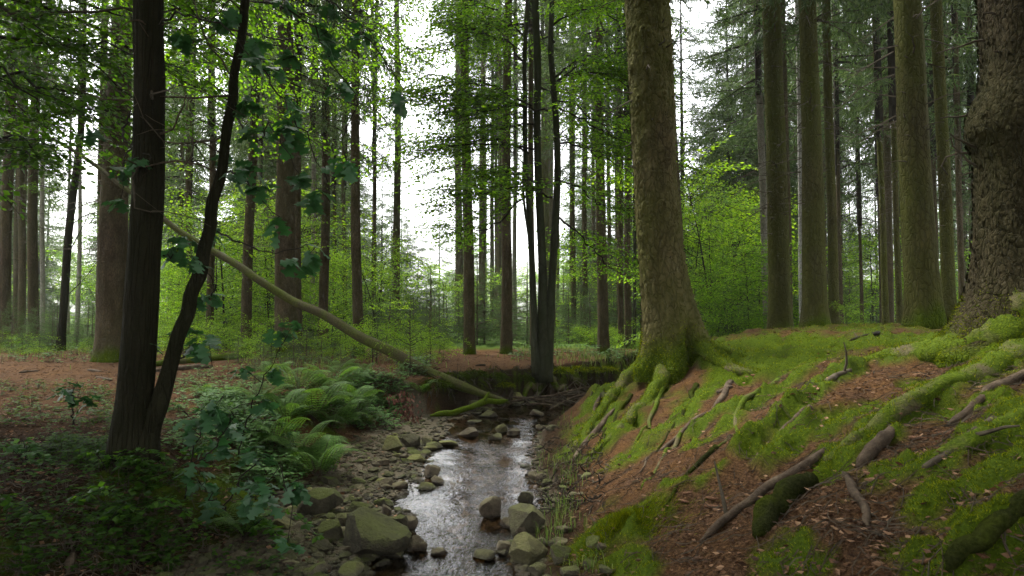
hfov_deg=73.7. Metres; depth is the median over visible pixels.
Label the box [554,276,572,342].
young spruce
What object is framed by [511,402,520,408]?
stone
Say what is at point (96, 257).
spruce
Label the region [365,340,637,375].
verge grass
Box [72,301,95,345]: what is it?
young spruce
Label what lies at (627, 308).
spruce tree
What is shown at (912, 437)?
spruce cone
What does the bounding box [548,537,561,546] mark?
stone
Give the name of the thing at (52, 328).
young spruce
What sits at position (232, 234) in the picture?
young beech
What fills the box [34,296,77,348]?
young spruce
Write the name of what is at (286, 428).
fern
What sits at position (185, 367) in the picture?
branch
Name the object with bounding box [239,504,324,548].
fern
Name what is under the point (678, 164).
spruce tree
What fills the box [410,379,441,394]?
fern
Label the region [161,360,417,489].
bank herbs
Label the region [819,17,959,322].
spruce tree
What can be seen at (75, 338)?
young spruce
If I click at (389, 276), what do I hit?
young beech
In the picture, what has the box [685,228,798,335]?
young beech
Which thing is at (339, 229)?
spruce
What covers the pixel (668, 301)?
spruce tree
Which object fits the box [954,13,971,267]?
spruce tree
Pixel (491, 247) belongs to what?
spruce tree
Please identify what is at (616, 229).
spruce tree
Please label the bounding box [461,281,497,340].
young spruce
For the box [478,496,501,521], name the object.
stone
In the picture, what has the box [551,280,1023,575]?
moss carpet
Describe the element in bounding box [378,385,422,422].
dead leafy twig
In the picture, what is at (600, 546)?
stone
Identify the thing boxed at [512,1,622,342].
spruce tree
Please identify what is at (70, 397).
oak sapling
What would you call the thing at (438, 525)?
stone
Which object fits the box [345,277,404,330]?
young beech
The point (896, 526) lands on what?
fine twigs
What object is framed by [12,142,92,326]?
spruce
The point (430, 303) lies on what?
young spruce
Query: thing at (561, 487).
stone
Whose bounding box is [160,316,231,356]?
bush
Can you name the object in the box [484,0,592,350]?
spruce tree
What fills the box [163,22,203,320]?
spruce tree
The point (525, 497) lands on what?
stone
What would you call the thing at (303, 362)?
verge grass
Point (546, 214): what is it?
spruce tree
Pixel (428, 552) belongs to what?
stone
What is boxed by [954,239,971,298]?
young beech
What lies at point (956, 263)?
shrub
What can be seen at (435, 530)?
stone
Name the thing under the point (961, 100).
spruce tree
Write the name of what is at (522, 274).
shrub
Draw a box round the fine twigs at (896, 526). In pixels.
[0,324,1023,575]
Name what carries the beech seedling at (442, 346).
on the ground at (640, 451)
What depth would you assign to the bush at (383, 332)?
17.17 m
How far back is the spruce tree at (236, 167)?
38.23 m
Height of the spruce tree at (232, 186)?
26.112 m
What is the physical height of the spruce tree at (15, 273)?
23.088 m
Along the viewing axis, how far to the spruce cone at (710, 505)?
3.80 m
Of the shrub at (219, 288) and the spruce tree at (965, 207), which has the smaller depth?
the spruce tree at (965, 207)
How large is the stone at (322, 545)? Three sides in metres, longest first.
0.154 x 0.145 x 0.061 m
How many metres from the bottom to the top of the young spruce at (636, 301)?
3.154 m
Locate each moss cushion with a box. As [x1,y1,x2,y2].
[417,378,454,389]
[443,370,472,379]
[461,369,487,377]
[487,372,509,378]
[495,380,515,387]
[511,373,535,382]
[553,366,574,373]
[571,365,588,372]
[583,365,604,372]
[601,365,618,372]
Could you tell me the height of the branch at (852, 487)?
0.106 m
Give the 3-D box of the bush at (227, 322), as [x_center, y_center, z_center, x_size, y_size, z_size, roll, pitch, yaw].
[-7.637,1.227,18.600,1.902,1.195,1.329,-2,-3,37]
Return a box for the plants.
[0,445,287,575]
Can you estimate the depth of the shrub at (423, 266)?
46.27 m
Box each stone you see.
[272,516,293,529]
[282,559,298,564]
[285,513,294,520]
[288,521,305,531]
[296,488,343,515]
[302,561,325,575]
[310,539,333,552]
[310,546,318,553]
[317,519,343,538]
[320,476,339,485]
[320,512,335,518]
[334,546,349,550]
[335,513,347,526]
[338,561,363,575]
[342,445,357,450]
[342,506,411,555]
[346,501,370,512]
[347,475,354,480]
[351,477,364,483]
[354,484,364,489]
[367,476,378,480]
[368,467,378,472]
[370,554,381,559]
[373,559,390,567]
[374,499,393,506]
[376,459,389,465]
[379,477,394,486]
[380,484,391,489]
[381,435,401,450]
[382,504,391,515]
[386,551,403,559]
[392,481,407,489]
[398,516,407,526]
[399,454,411,458]
[402,433,420,447]
[407,449,421,453]
[407,454,422,462]
[407,515,418,530]
[407,535,427,553]
[418,482,437,492]
[418,506,431,509]
[421,437,431,445]
[421,449,431,454]
[423,436,434,440]
[423,445,436,450]
[424,464,440,478]
[426,441,442,448]
[426,548,446,558]
[430,523,440,529]
[430,528,440,533]
[430,547,447,559]
[431,475,443,486]
[436,568,449,575]
[439,440,457,447]
[449,552,462,557]
[459,427,478,439]
[464,534,473,540]
[465,420,481,424]
[469,400,477,409]
[471,559,480,565]
[472,549,495,561]
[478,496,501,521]
[479,410,497,418]
[488,433,501,441]
[493,549,508,558]
[495,423,507,435]
[496,540,510,550]
[500,512,508,518]
[500,517,510,532]
[506,465,515,469]
[507,428,520,437]
[508,503,545,538]
[509,532,547,564]
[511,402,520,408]
[513,392,523,403]
[516,527,526,534]
[517,491,533,504]
[528,471,536,479]
[528,562,545,575]
[529,409,543,418]
[532,405,543,408]
[536,424,546,430]
[538,537,549,545]
[541,478,552,486]
[545,425,556,430]
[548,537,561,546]
[550,544,570,564]
[554,537,567,545]
[556,525,572,532]
[557,485,567,490]
[560,565,579,575]
[579,472,590,478]
[583,558,594,569]
[586,535,599,548]
[597,543,606,549]
[599,564,612,572]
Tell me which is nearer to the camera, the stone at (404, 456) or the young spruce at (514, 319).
the stone at (404, 456)
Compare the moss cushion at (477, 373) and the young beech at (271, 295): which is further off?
the young beech at (271, 295)
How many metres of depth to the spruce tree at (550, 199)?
37.57 m
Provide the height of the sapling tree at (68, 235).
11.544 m
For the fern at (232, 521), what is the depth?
4.27 m
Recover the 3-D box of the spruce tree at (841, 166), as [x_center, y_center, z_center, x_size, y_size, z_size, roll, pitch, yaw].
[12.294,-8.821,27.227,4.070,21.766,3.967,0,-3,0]
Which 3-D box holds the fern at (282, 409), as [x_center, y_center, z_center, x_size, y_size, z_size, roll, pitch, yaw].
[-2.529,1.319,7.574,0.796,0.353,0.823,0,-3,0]
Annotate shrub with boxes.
[11,265,46,314]
[26,245,95,320]
[39,253,94,324]
[47,264,95,320]
[55,262,161,325]
[161,244,241,319]
[362,256,453,314]
[404,245,527,322]
[414,275,487,319]
[488,260,537,302]
[489,259,537,315]
[518,264,565,320]
[525,270,596,313]
[843,246,875,310]
[845,241,971,322]
[853,270,894,303]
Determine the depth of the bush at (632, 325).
17.69 m
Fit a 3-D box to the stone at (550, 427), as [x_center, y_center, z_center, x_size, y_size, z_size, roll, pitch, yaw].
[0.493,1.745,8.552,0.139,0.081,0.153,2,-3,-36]
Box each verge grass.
[0,331,400,377]
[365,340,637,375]
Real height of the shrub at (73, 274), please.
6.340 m
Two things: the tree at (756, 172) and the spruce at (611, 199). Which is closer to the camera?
the tree at (756, 172)
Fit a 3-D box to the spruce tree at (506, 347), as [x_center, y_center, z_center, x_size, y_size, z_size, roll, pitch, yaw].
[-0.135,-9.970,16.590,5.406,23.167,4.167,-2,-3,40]
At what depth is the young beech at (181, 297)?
22.35 m
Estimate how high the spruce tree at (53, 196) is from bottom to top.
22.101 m
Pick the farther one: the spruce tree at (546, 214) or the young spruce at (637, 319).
the spruce tree at (546, 214)
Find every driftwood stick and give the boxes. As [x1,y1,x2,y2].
[501,389,512,407]
[509,382,578,401]
[512,389,572,406]
[524,397,565,410]
[533,392,577,404]
[547,382,585,411]
[554,380,590,394]
[563,381,574,397]
[567,380,584,393]
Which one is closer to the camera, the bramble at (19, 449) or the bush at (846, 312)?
the bramble at (19, 449)
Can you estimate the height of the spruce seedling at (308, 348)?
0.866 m
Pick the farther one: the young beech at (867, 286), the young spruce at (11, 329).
the young beech at (867, 286)
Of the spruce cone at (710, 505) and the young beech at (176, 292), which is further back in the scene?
the young beech at (176, 292)
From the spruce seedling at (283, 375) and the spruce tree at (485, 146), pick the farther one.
the spruce tree at (485, 146)
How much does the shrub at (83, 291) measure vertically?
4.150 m
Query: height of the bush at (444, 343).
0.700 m
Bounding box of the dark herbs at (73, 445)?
[0,378,293,575]
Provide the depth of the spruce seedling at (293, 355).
12.78 m
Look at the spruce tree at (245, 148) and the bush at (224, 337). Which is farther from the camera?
the spruce tree at (245, 148)
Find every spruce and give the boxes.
[0,135,58,324]
[0,296,29,352]
[8,305,43,348]
[11,171,74,317]
[11,173,58,322]
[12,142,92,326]
[14,296,50,347]
[26,136,85,324]
[33,312,70,349]
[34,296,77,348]
[39,302,71,345]
[40,300,58,344]
[66,300,86,342]
[66,321,85,346]
[67,300,95,338]
[69,172,162,323]
[69,175,96,326]
[69,305,94,343]
[70,116,167,307]
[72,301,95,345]
[74,301,95,348]
[161,54,233,320]
[193,99,246,323]
[274,76,350,293]
[302,293,317,346]
[303,295,339,346]
[305,96,378,323]
[305,116,385,324]
[306,112,371,293]
[317,114,368,285]
[332,136,385,313]
[366,295,386,338]
[371,292,396,339]
[374,293,410,346]
[376,298,410,344]
[398,305,417,346]
[402,293,424,329]
[402,294,416,344]
[404,298,421,344]
[407,280,457,345]
[415,302,449,348]
[416,268,454,332]
[419,297,448,341]
[427,309,447,345]
[432,307,449,344]
[432,312,454,346]
[437,291,457,337]
[442,288,475,341]
[447,278,479,341]
[452,255,500,344]
[453,254,500,344]
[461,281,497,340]
[475,252,529,344]
[479,278,520,343]
[496,256,559,343]
[514,302,529,342]
[520,276,558,333]
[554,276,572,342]
[554,288,583,343]
[555,135,612,326]
[555,136,611,319]
[555,268,576,329]
[557,293,576,343]
[559,157,615,320]
[560,167,613,313]
[561,285,609,346]
[565,273,597,343]
[566,178,614,320]
[572,263,623,342]
[576,274,612,325]
[592,255,641,339]
[592,263,638,343]
[605,165,623,243]
[607,151,632,302]
[608,276,623,323]
[609,277,640,337]
[631,265,641,338]
[789,122,866,319]
[790,162,857,323]
[827,168,876,314]
[842,133,878,312]
[843,157,894,321]
[843,269,859,322]
[864,293,878,323]
[937,111,968,291]
[937,111,968,292]
[937,140,967,288]
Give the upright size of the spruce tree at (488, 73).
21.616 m
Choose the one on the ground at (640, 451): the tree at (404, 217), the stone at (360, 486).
the tree at (404, 217)
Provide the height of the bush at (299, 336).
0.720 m
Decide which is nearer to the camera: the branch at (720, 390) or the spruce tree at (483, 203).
the branch at (720, 390)
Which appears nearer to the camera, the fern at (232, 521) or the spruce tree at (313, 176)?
the fern at (232, 521)
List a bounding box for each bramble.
[0,437,54,472]
[0,481,144,550]
[72,447,184,481]
[83,483,204,550]
[125,443,235,492]
[167,399,245,421]
[227,408,293,435]
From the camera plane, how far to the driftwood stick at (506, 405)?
11.48 m
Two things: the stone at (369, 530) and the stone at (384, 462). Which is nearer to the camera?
the stone at (369, 530)
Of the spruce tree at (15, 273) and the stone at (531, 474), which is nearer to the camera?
the stone at (531, 474)
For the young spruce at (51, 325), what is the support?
on the ground at (640, 451)
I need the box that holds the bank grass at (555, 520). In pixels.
[531,407,612,575]
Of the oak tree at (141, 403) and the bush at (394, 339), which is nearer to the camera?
the oak tree at (141, 403)
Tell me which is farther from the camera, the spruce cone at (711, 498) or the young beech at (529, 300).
the young beech at (529, 300)
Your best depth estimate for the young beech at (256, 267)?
25.70 m
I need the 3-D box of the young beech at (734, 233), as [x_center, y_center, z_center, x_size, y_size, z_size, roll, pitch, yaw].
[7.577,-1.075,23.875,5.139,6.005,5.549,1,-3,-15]
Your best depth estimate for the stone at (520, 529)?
4.55 m
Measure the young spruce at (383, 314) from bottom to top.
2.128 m
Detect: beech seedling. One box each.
[375,310,444,373]
[414,347,438,367]
[432,335,455,359]
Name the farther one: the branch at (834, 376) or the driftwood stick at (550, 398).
the driftwood stick at (550, 398)
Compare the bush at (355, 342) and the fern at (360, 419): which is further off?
the bush at (355, 342)
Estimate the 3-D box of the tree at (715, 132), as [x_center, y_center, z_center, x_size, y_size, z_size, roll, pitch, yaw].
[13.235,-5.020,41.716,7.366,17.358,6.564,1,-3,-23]
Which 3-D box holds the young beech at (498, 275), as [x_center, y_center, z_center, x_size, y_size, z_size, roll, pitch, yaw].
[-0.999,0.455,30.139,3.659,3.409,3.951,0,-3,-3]
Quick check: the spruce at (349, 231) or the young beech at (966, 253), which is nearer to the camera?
the young beech at (966, 253)
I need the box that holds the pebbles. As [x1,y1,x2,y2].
[141,378,573,575]
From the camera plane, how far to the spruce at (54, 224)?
74.01 m
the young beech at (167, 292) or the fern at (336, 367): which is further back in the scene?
the young beech at (167, 292)
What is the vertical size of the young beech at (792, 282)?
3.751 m
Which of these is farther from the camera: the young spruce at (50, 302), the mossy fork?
the young spruce at (50, 302)
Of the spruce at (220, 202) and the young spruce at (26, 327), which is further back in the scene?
the spruce at (220, 202)
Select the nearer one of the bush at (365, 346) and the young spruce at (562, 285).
the bush at (365, 346)
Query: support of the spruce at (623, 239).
on the ground at (640, 451)
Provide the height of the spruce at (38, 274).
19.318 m
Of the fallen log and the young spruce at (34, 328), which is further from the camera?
the young spruce at (34, 328)
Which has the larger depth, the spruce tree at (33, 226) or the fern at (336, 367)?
the spruce tree at (33, 226)
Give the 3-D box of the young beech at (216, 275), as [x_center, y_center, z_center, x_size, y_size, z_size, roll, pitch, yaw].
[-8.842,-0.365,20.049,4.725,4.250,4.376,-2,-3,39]
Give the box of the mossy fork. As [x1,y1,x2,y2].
[484,391,489,403]
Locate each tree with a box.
[0,0,75,208]
[0,0,93,343]
[0,0,98,346]
[0,0,102,347]
[0,0,440,223]
[0,18,70,334]
[0,29,67,268]
[0,99,64,232]
[4,0,132,350]
[12,234,91,300]
[17,0,179,284]
[30,0,218,362]
[38,0,408,468]
[38,1,51,333]
[65,0,72,332]
[74,8,84,334]
[84,56,165,203]
[89,48,176,261]
[105,0,312,350]
[129,0,238,313]
[162,25,202,296]
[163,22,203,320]
[164,0,234,339]
[164,4,220,275]
[165,90,209,225]
[167,0,326,351]
[195,2,311,334]
[203,26,275,248]
[208,49,247,317]
[209,0,402,350]
[216,0,397,357]
[217,21,276,332]
[218,10,276,328]
[221,130,275,325]
[230,23,276,249]
[231,4,309,331]
[231,34,321,217]
[238,0,377,344]
[267,0,412,349]
[275,0,404,309]
[293,0,350,304]
[294,39,339,209]
[301,0,394,339]
[301,37,321,265]
[302,156,320,292]
[304,0,435,354]
[325,0,704,396]
[331,0,424,312]
[349,155,414,328]
[365,175,419,326]
[384,180,418,311]
[388,0,404,335]
[390,223,421,327]
[394,0,542,354]
[404,203,430,319]
[416,194,454,326]
[425,0,492,298]
[425,24,487,330]
[426,0,570,353]
[436,0,502,300]
[442,236,478,318]
[445,1,512,314]
[445,222,478,320]
[450,42,511,89]
[451,40,527,314]
[455,8,523,324]
[456,0,569,339]
[461,216,495,327]
[472,0,533,326]
[472,2,522,281]
[475,0,540,324]
[480,2,487,337]
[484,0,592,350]
[496,1,580,257]
[502,2,591,331]
[511,0,623,341]
[512,0,568,290]
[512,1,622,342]
[518,19,567,238]
[518,21,578,176]
[521,0,701,347]
[540,11,594,314]
[541,0,629,354]
[554,0,714,348]
[560,22,591,253]
[568,0,603,322]
[572,0,813,507]
[589,7,622,315]
[606,12,612,324]
[611,0,726,300]
[611,95,632,285]
[612,20,680,283]
[618,0,719,243]
[627,103,635,348]
[678,0,765,329]
[679,0,800,328]
[681,0,760,333]
[689,0,827,326]
[690,77,737,213]
[694,3,832,193]
[697,0,855,328]
[699,1,797,314]
[702,0,843,200]
[713,0,885,323]
[732,54,798,326]
[736,102,827,316]
[738,54,798,318]
[741,0,832,232]
[744,1,797,197]
[746,0,892,327]
[780,0,800,315]
[786,0,926,324]
[787,0,978,323]
[787,1,868,237]
[788,0,874,294]
[790,0,801,320]
[790,2,875,305]
[795,7,900,322]
[798,0,972,322]
[818,0,958,322]
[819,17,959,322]
[822,0,1023,464]
[833,0,965,328]
[840,4,927,194]
[841,0,977,258]
[851,0,977,273]
[852,0,978,299]
[858,0,976,318]
[862,154,939,284]
[892,5,978,264]
[936,6,973,256]
[936,15,977,206]
[946,7,977,204]
[947,17,972,258]
[947,18,977,285]
[948,29,976,273]
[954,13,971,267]
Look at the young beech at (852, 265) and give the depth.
29.19 m
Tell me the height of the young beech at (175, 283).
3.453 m
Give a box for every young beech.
[128,140,318,347]
[158,208,274,336]
[158,218,273,336]
[158,243,233,336]
[158,252,205,331]
[158,281,231,337]
[158,285,182,331]
[159,261,185,330]
[159,264,237,335]
[160,165,362,327]
[160,245,221,331]
[161,228,268,328]
[163,226,274,329]
[170,180,389,338]
[178,220,377,334]
[194,181,351,345]
[214,202,346,324]
[220,211,320,339]
[225,268,336,343]
[261,230,369,340]
[265,272,333,342]
[303,230,438,335]
[305,272,363,331]
[312,242,426,336]
[329,249,417,327]
[330,247,418,326]
[336,254,428,319]
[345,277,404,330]
[346,279,425,340]
[399,267,494,342]
[449,262,523,327]
[512,283,564,339]
[537,245,617,341]
[555,264,612,322]
[556,291,579,332]
[572,130,797,329]
[584,143,801,349]
[609,179,760,328]
[613,219,760,322]
[616,187,827,333]
[631,178,759,332]
[680,182,827,327]
[681,184,798,332]
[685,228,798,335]
[686,200,798,331]
[689,267,767,336]
[690,248,792,336]
[693,226,797,331]
[696,239,801,335]
[697,273,767,336]
[700,289,765,336]
[702,192,844,334]
[735,240,798,323]
[792,242,895,323]
[825,208,957,323]
[827,253,877,323]
[827,288,878,323]
[842,233,939,322]
[842,263,903,321]
[843,262,866,305]
[845,285,903,321]
[854,264,902,321]
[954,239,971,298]
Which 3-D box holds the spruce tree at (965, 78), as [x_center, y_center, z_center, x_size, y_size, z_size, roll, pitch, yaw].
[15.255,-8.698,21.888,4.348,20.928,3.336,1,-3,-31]
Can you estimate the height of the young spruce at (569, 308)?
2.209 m
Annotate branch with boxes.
[19,370,38,372]
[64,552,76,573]
[87,369,101,371]
[95,376,111,380]
[156,349,255,365]
[156,364,213,371]
[430,398,507,416]
[716,385,732,392]
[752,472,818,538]
[825,342,851,380]
[842,471,870,526]
[849,331,879,340]
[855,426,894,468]
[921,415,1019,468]
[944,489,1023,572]
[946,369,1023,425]
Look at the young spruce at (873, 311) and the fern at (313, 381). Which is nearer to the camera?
the fern at (313, 381)
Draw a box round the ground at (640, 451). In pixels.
[0,319,1023,575]
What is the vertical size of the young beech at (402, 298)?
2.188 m
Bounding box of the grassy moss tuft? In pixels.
[541,469,727,575]
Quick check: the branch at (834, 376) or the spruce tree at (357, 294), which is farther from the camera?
the spruce tree at (357, 294)
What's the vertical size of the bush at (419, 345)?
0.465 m
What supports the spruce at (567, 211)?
on the ground at (640, 451)
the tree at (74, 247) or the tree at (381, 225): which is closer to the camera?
the tree at (381, 225)
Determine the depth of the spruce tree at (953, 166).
34.89 m
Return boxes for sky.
[2,0,977,318]
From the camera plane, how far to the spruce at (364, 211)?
54.10 m
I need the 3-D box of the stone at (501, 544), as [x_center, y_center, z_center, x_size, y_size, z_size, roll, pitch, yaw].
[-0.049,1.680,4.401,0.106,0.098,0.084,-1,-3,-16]
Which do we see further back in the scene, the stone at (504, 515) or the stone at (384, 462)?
the stone at (384, 462)
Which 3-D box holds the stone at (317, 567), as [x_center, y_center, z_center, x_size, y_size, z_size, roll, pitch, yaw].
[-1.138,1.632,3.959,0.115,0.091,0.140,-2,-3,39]
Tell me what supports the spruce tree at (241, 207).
on the ground at (640, 451)
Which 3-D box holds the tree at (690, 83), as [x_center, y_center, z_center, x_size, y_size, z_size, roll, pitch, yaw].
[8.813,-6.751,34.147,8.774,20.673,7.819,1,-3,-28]
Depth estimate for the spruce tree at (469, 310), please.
16.20 m
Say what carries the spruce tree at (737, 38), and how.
on the ground at (640, 451)
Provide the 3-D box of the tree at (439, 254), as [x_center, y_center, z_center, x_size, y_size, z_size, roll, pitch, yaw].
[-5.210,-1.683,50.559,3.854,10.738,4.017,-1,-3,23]
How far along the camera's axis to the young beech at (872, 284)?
33.15 m
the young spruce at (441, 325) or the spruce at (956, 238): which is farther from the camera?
the spruce at (956, 238)
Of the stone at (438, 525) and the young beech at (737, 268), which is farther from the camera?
the young beech at (737, 268)
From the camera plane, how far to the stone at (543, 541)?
4.27 m
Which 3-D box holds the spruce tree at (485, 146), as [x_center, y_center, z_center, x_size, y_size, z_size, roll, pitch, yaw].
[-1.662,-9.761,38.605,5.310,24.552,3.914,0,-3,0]
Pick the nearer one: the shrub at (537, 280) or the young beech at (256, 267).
the young beech at (256, 267)
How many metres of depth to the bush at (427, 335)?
16.66 m
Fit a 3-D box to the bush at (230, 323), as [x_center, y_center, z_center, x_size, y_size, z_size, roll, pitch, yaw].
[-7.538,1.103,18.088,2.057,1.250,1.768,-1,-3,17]
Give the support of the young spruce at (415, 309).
on the ground at (640, 451)
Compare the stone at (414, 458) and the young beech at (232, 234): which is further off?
the young beech at (232, 234)
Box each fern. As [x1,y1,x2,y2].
[179,384,218,396]
[194,502,278,537]
[225,383,296,403]
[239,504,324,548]
[244,389,316,421]
[244,417,310,443]
[248,364,343,391]
[251,420,356,457]
[260,361,294,375]
[267,435,368,475]
[271,381,359,419]
[298,364,376,389]
[306,398,373,428]
[313,383,382,411]
[316,357,356,375]
[343,408,385,426]
[347,362,372,371]
[375,392,400,405]
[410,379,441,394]
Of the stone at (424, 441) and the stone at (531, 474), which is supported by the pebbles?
the stone at (424, 441)
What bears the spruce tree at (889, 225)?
on the ground at (640, 451)
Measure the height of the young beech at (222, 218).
5.512 m
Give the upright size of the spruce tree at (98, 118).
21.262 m
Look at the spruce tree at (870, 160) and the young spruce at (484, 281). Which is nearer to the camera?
the young spruce at (484, 281)
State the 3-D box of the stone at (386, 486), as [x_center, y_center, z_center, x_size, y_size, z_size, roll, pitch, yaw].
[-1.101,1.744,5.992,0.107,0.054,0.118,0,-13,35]
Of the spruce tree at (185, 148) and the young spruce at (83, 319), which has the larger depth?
the spruce tree at (185, 148)
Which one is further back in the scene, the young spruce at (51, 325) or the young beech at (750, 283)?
the young spruce at (51, 325)
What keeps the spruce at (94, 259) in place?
on the ground at (640, 451)
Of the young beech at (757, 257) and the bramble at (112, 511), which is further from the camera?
the young beech at (757, 257)
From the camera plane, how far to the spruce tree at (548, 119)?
39.64 m
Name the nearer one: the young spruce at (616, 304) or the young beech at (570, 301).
the young spruce at (616, 304)
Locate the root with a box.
[573,408,614,459]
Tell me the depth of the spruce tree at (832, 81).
30.38 m
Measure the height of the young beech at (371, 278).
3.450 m
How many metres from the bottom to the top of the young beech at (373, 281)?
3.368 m
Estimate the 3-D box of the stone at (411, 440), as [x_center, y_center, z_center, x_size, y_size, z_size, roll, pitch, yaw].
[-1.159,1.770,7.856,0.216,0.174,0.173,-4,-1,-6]
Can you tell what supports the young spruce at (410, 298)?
on the ground at (640, 451)
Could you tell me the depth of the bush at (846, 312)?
14.34 m
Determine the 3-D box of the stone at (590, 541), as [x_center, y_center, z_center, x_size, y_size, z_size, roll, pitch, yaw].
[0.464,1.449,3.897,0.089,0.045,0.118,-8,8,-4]
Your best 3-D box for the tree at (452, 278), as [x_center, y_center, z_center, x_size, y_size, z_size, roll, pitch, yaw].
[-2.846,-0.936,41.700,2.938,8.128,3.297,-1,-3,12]
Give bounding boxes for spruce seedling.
[223,337,247,363]
[238,359,268,386]
[246,338,280,366]
[266,359,296,388]
[275,338,308,365]
[291,330,319,360]
[326,347,352,370]
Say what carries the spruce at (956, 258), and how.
on the ground at (640, 451)
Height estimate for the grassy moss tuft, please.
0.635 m
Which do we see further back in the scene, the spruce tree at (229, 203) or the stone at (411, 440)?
the spruce tree at (229, 203)
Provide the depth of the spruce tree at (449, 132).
30.23 m
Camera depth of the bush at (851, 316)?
17.79 m
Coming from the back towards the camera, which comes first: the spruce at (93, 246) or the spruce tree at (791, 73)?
the spruce at (93, 246)
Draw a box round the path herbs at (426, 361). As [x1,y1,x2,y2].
[0,341,639,374]
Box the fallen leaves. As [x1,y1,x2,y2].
[0,327,1023,575]
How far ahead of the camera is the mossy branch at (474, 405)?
10.03 m
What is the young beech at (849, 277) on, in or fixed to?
on the ground at (640, 451)
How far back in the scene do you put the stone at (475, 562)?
4.48 m
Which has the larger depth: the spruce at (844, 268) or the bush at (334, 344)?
the spruce at (844, 268)
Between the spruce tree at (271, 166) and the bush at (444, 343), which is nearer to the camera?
the bush at (444, 343)
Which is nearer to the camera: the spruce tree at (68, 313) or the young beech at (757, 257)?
the young beech at (757, 257)
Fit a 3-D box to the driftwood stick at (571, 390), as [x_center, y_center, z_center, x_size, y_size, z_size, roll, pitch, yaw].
[1.223,1.673,11.486,1.019,0.254,0.247,0,-3,0]
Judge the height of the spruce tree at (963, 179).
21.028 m
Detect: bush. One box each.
[3,334,47,353]
[10,341,45,354]
[20,333,66,355]
[37,329,72,349]
[157,313,219,355]
[157,313,228,354]
[158,308,238,350]
[158,309,205,350]
[159,322,199,346]
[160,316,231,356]
[162,313,222,348]
[185,320,242,347]
[190,320,248,353]
[198,309,267,348]
[199,312,240,347]
[199,314,233,348]
[203,314,262,347]
[216,309,263,350]
[229,314,270,348]
[231,330,286,360]
[235,312,272,349]
[236,316,312,364]
[239,319,273,354]
[251,327,308,359]
[304,315,376,355]
[305,315,351,350]
[314,337,355,355]
[326,333,382,362]
[331,319,407,364]
[340,324,411,362]
[342,333,380,356]
[364,320,402,346]
[369,327,416,358]
[390,336,436,356]
[400,333,443,355]
[401,315,470,358]
[410,324,445,352]
[411,339,432,355]
[420,330,459,351]
[554,330,571,345]
[566,323,596,344]
[568,331,592,344]
[571,324,596,343]
[573,328,620,349]
[588,329,624,346]
[612,333,639,345]
[624,318,639,346]
[799,303,862,322]
[829,301,866,323]
[840,308,864,323]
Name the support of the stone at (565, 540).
on the ground at (640, 451)
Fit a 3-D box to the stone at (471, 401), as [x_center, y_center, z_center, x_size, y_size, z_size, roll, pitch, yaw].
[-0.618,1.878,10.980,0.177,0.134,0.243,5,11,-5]
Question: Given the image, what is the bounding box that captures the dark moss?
[0,369,573,575]
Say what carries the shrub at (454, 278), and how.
on the ground at (640, 451)
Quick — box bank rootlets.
[410,360,619,517]
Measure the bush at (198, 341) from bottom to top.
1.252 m
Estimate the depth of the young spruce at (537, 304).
26.11 m
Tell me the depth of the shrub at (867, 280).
49.03 m
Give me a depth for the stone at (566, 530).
4.40 m
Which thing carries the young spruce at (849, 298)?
on the ground at (640, 451)
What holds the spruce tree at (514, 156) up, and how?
on the ground at (640, 451)
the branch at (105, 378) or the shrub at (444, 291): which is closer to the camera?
the branch at (105, 378)
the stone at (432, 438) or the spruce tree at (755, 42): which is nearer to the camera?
the stone at (432, 438)
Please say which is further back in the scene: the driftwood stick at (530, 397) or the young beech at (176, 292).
the young beech at (176, 292)
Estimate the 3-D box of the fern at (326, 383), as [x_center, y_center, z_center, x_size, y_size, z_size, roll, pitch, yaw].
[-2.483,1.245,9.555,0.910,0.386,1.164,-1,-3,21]
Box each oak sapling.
[46,381,100,424]
[173,395,279,501]
[173,446,312,554]
[227,320,301,456]
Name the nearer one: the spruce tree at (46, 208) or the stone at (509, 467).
the stone at (509, 467)
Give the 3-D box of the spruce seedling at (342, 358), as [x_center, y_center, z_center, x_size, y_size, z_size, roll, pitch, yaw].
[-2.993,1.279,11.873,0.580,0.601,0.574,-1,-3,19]
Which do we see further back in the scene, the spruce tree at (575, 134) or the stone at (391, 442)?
the spruce tree at (575, 134)
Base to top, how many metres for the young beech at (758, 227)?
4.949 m
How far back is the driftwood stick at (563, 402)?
11.25 m
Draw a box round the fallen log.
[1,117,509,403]
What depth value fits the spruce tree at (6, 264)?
18.97 m
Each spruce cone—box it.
[678,499,689,502]
[704,504,719,507]
[706,496,718,499]
[909,436,925,439]
[920,558,930,563]
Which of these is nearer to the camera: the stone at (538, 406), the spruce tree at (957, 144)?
the stone at (538, 406)
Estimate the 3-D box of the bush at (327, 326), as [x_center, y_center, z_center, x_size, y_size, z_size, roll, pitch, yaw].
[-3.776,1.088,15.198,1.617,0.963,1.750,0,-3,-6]
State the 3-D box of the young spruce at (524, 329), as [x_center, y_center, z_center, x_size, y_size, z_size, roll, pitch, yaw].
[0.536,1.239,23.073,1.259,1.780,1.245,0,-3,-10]
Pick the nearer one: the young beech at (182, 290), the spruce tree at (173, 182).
the young beech at (182, 290)
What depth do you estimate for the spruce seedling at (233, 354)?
13.82 m
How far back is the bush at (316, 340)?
16.98 m
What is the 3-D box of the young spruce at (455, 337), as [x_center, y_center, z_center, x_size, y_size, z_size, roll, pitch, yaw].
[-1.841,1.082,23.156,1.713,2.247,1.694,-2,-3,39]
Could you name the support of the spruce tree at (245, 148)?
on the ground at (640, 451)
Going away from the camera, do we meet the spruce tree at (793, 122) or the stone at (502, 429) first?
the stone at (502, 429)

